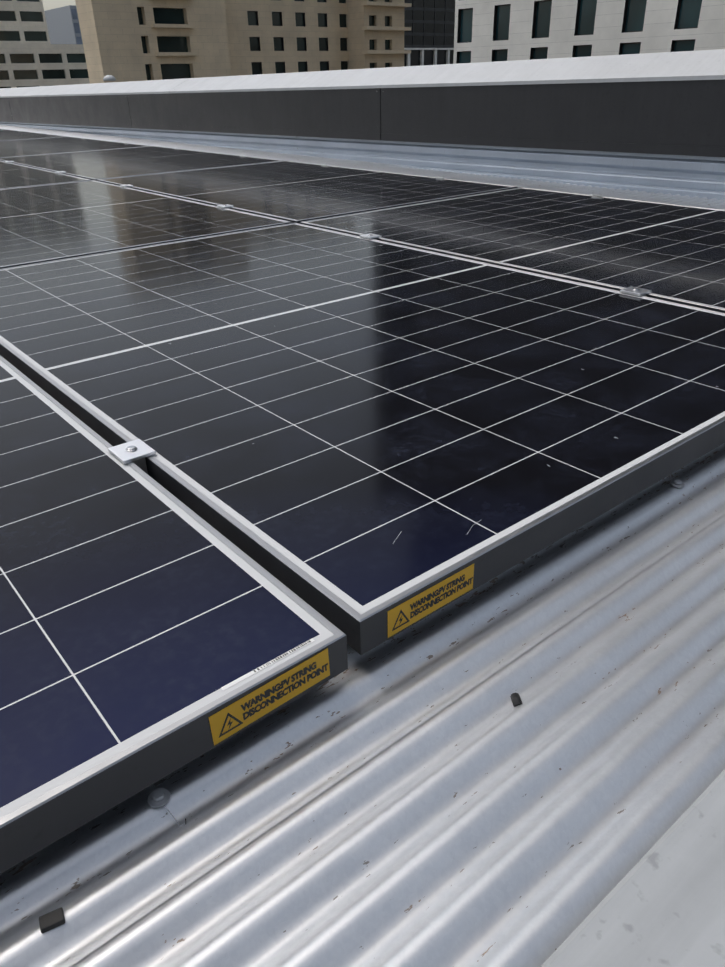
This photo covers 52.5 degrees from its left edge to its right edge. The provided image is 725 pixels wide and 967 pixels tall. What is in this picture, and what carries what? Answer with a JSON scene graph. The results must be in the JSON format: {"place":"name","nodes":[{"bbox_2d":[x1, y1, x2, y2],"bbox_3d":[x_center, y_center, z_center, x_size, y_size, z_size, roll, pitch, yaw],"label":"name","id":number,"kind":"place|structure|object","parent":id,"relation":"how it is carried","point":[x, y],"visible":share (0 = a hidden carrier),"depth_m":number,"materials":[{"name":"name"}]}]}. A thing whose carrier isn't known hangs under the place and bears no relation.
{"place":"outdoors","nodes":[
{"label":"outdoors","id":0,"kind":"place"},
{"bbox_2d":[42,0,75,10],"label":"sky","id":1,"kind":"structure","parent":0,"point":[47,4],"materials":[{"name":"white"}]},
{"bbox_2d":[103,75,115,80],"bbox_3d":[-10.681,-16.608,31.315,0.526,1.402,0.540,-23,35,-33],"label":"mushroom roof vent","id":2,"kind":"object","parent":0,"point":[108,78],"visible":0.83,"depth_m":30.87,"materials":[{"name":"white metal"}]},
{"bbox_2d":[0,125,724,966],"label":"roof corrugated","id":3,"kind":"object","parent":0,"point":[486,823],"visible":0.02,"depth_m":0.57,"materials":[{"name":"silver metal"}]},
{"bbox_2d":[148,788,169,807],"bbox_3d":[-0.157,0.240,0.565,0.017,0.006,0.017,-3,29,-4],"label":"roof screw","id":4,"kind":"object","parent":3,"relation":"on","point":[158,797],"visible":1,"depth_m":0.56,"materials":[{"name":"silver metal"}]},
{"bbox_2d":[0,465,724,966],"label":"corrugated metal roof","id":5,"kind":"structure","parent":3,"relation":"on","point":[116,887],"depth_m":0.60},
{"bbox_2d":[39,907,64,933],"bbox_3d":[-0.205,0.288,0.484,0.015,0.005,0.010,-15,32,-23],"label":"debris","id":6,"kind":"object","parent":5,"relation":"on","point":[51,920],"visible":1,"depth_m":0.48,"materials":[{"name":"black plastic"}]},
{"bbox_2d":[164,805,185,825],"bbox_3d":[-0.142,0.251,0.559,0.010,0.009,0.022,-23,35,-33],"label":"wire hook","id":7,"kind":"object","parent":5,"relation":"on","point":[174,818],"visible":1,"depth_m":0.56,"materials":[{"name":"silver metal"}]},
{"bbox_2d":[541,769,724,966],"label":"roof flashing","id":8,"kind":"object","parent":3,"relation":"on","point":[661,903],"visible":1,"depth_m":0.48,"materials":[{"name":"paint"}]},
{"bbox_2d":[671,479,683,487],"bbox_3d":[0.418,-0.001,0.974,0.017,0.006,0.017,15,33,27],"label":"roof screw","id":9,"kind":"object","parent":3,"relation":"on","point":[677,483],"visible":1,"depth_m":0.97,"materials":[{"name":"silver metal"}]},
{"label":"mini mounting rails","id":10,"kind":"object","parent":3,"relation":"on","visible":0},
{"bbox_2d":[0,130,66,140],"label":"solar panel","id":11,"kind":"object","parent":10,"relation":"on","point":[5,135],"visible":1,"depth_m":6.86,"materials":[{"name":"grey"}]},
{"bbox_2d":[0,161,89,188],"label":"solar panel","id":12,"kind":"object","parent":10,"relation":"on","point":[12,175],"visible":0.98,"depth_m":3.80,"materials":[{"name":"grey"}]},
{"bbox_2d":[0,136,148,157],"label":"solar panel","id":13,"kind":"object","parent":10,"relation":"on","point":[26,147],"visible":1,"depth_m":5.65,"materials":[{"name":"grey"}]},
{"bbox_2d":[108,439,155,473],"bbox_3d":[-0.299,-0.024,0.965,0.044,0.053,0.050,-23,35,-33],"label":"clamp","id":14,"kind":"object","parent":10,"relation":"on","point":[137,451],"visible":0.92,"depth_m":0.95,"materials":[{"name":"silver metal"}]},
{"bbox_2d":[0,146,283,180],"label":"solar panel","id":15,"kind":"object","parent":10,"relation":"on","point":[95,165],"visible":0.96,"depth_m":4.43,"materials":[{"name":"grey"}]},
{"bbox_2d":[0,180,291,268],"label":"solar panel","id":16,"kind":"object","parent":10,"relation":"on","point":[46,223],"visible":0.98,"depth_m":2.55,"materials":[{"name":"grey"}]},
{"bbox_2d":[0,355,347,873],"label":"solar panel","id":17,"kind":"object","parent":10,"relation":"on","point":[145,617],"visible":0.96,"depth_m":0.65,"materials":[{"name":"blue"}]},
{"bbox_2d":[221,639,314,690],"bbox_3d":[-0.077,0.149,0.608,0.090,0.001,0.004,-23,35,-33],"label":"barcode sticker","id":18,"kind":"object","parent":17,"relation":"on","point":[232,683],"visible":1,"depth_m":0.61,"materials":[{"name":"white paper"}]},
{"bbox_2d":[208,648,329,745],"bbox_3d":[-0.073,0.173,0.603,0.115,0.031,0.001,-24,36,-33],"label":"warning label","id":19,"kind":"object","parent":17,"relation":"attached to","point":[240,714],"visible":1,"depth_m":0.60,"materials":[{"name":"yellow"}]},
{"bbox_2d":[217,204,233,208],"bbox_3d":[-0.518,-1.028,2.784,0.044,0.053,0.050,-23,35,-33],"label":"clamp","id":20,"kind":"object","parent":10,"relation":"on","point":[225,206],"visible":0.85,"depth_m":2.77,"materials":[{"name":"silver metal"}]},
{"bbox_2d":[97,161,517,223],"bbox_3d":[-0.332,-1.361,3.377,1.134,0.040,1.722,-23,35,-33],"label":"solar panel","id":21,"kind":"object","parent":10,"relation":"on","point":[294,192],"visible":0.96,"depth_m":3.19,"materials":[{"name":"grey"}]},
{"bbox_2d":[18,130,605,196],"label":"end clamps","id":22,"kind":"object","parent":10,"relation":"on","point":[594,194],"visible":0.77,"depth_m":3.41,"materials":[{"name":"silver metal"}]},
{"bbox_2d":[0,223,724,654],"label":"solar panel","id":23,"kind":"object","parent":10,"relation":"on","point":[318,419],"visible":1,"depth_m":1.13,"materials":[{"name":"grey"}]},
{"bbox_2d":[387,564,473,637],"bbox_3d":[0.068,0.112,0.711,0.115,0.031,0.001,-23,35,-33],"label":"warning label","id":24,"kind":"object","parent":23,"relation":"attached to","point":[407,613],"visible":1,"depth_m":0.71,"materials":[{"name":"yellow"}]},
{"bbox_2d":[360,233,380,239],"bbox_3d":[0.024,-0.720,2.204,0.044,0.053,0.050,-23,35,-33],"label":"clamp","id":25,"kind":"object","parent":10,"relation":"on","point":[371,236],"visible":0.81,"depth_m":2.19,"materials":[{"name":"silver metal"}]},
{"bbox_2d":[300,187,724,312],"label":"solar panel","id":26,"kind":"object","parent":10,"relation":"on","point":[675,253],"visible":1,"depth_m":2.17,"materials":[{"name":"grey"}]},
{"bbox_2d":[620,286,651,295],"bbox_3d":[0.591,-0.397,1.598,0.044,0.053,0.050,-23,35,-33],"label":"clamp","id":27,"kind":"object","parent":10,"relation":"on","point":[632,290],"visible":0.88,"depth_m":1.58,"materials":[{"name":"silver metal"}]},
{"bbox_2d":[0,79,724,156],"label":"parapet wall","id":28,"kind":"structure","parent":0,"point":[685,117],"depth_m":4.09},
{"bbox_2d":[0,49,724,97],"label":"parapet cap","id":29,"kind":"object","parent":28,"relation":"on","point":[689,65],"visible":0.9,"depth_m":4.10,"materials":[{"name":"white metal"}]},
{"bbox_2d":[0,122,724,191],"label":"metal roof","id":30,"kind":"structure","parent":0,"point":[691,172],"depth_m":4.05,"materials":[{"name":"silver metal"}]},
{"bbox_2d":[404,0,454,65],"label":"dark glass tower","id":31,"kind":"structure","parent":0,"point":[429,38],"depth_m":272.50,"materials":[{"name":"grey glass"}]},
{"bbox_2d":[510,693,521,706],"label":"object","id":32,"kind":"object","parent":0,"point":[516,699],"visible":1,"depth_m":0.65,"materials":[{"name":"black plastic"}]},
{"bbox_2d":[392,164,724,199],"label":"roof flashing","id":33,"kind":"object","parent":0,"point":[710,194],"depth_m":3.45,"materials":[{"name":"silver metal"}]},
{"label":"ground","id":34,"kind":"structure","parent":0,"visible":0},
{"bbox_2d":[0,0,50,43],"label":"beige office building","id":35,"kind":"structure","parent":34,"relation":"on","point":[22,21],"depth_m":170.23,"materials":[{"name":"beige concrete"}]},
{"bbox_2d":[0,44,89,87],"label":"beige office building","id":36,"kind":"structure","parent":34,"relation":"on","point":[28,65],"depth_m":163.69,"materials":[{"name":"beige concrete"}]},
{"bbox_2d":[44,5,82,43],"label":"blue glass tower","id":37,"kind":"structure","parent":34,"relation":"on","point":[63,26],"depth_m":229.91,"materials":[{"name":"grey"}]},
{"bbox_2d":[75,0,230,83],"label":"building","id":38,"kind":"structure","parent":34,"relation":"on","point":[123,41],"depth_m":95.45,"materials":[{"name":"beige concrete"}]},
{"bbox_2d":[224,0,348,75],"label":"building","id":39,"kind":"structure","parent":34,"relation":"on","point":[276,36],"depth_m":109.05,"materials":[{"name":"concrete"}]},
{"bbox_2d":[346,0,404,69],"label":"building","id":40,"kind":"structure","parent":34,"relation":"on","point":[358,18],"depth_m":114.65,"materials":[{"name":"concrete"}]},
{"bbox_2d":[151,1,411,55],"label":"balconies","id":41,"kind":"structure","parent":40,"relation":"attached to","point":[372,3],"depth_m":111.55,"materials":[{"name":"concrete"}]},
{"bbox_2d":[453,0,724,63],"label":"building","id":42,"kind":"structure","parent":34,"relation":"on","point":[496,30],"depth_m":56.70,"materials":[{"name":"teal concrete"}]}
]}

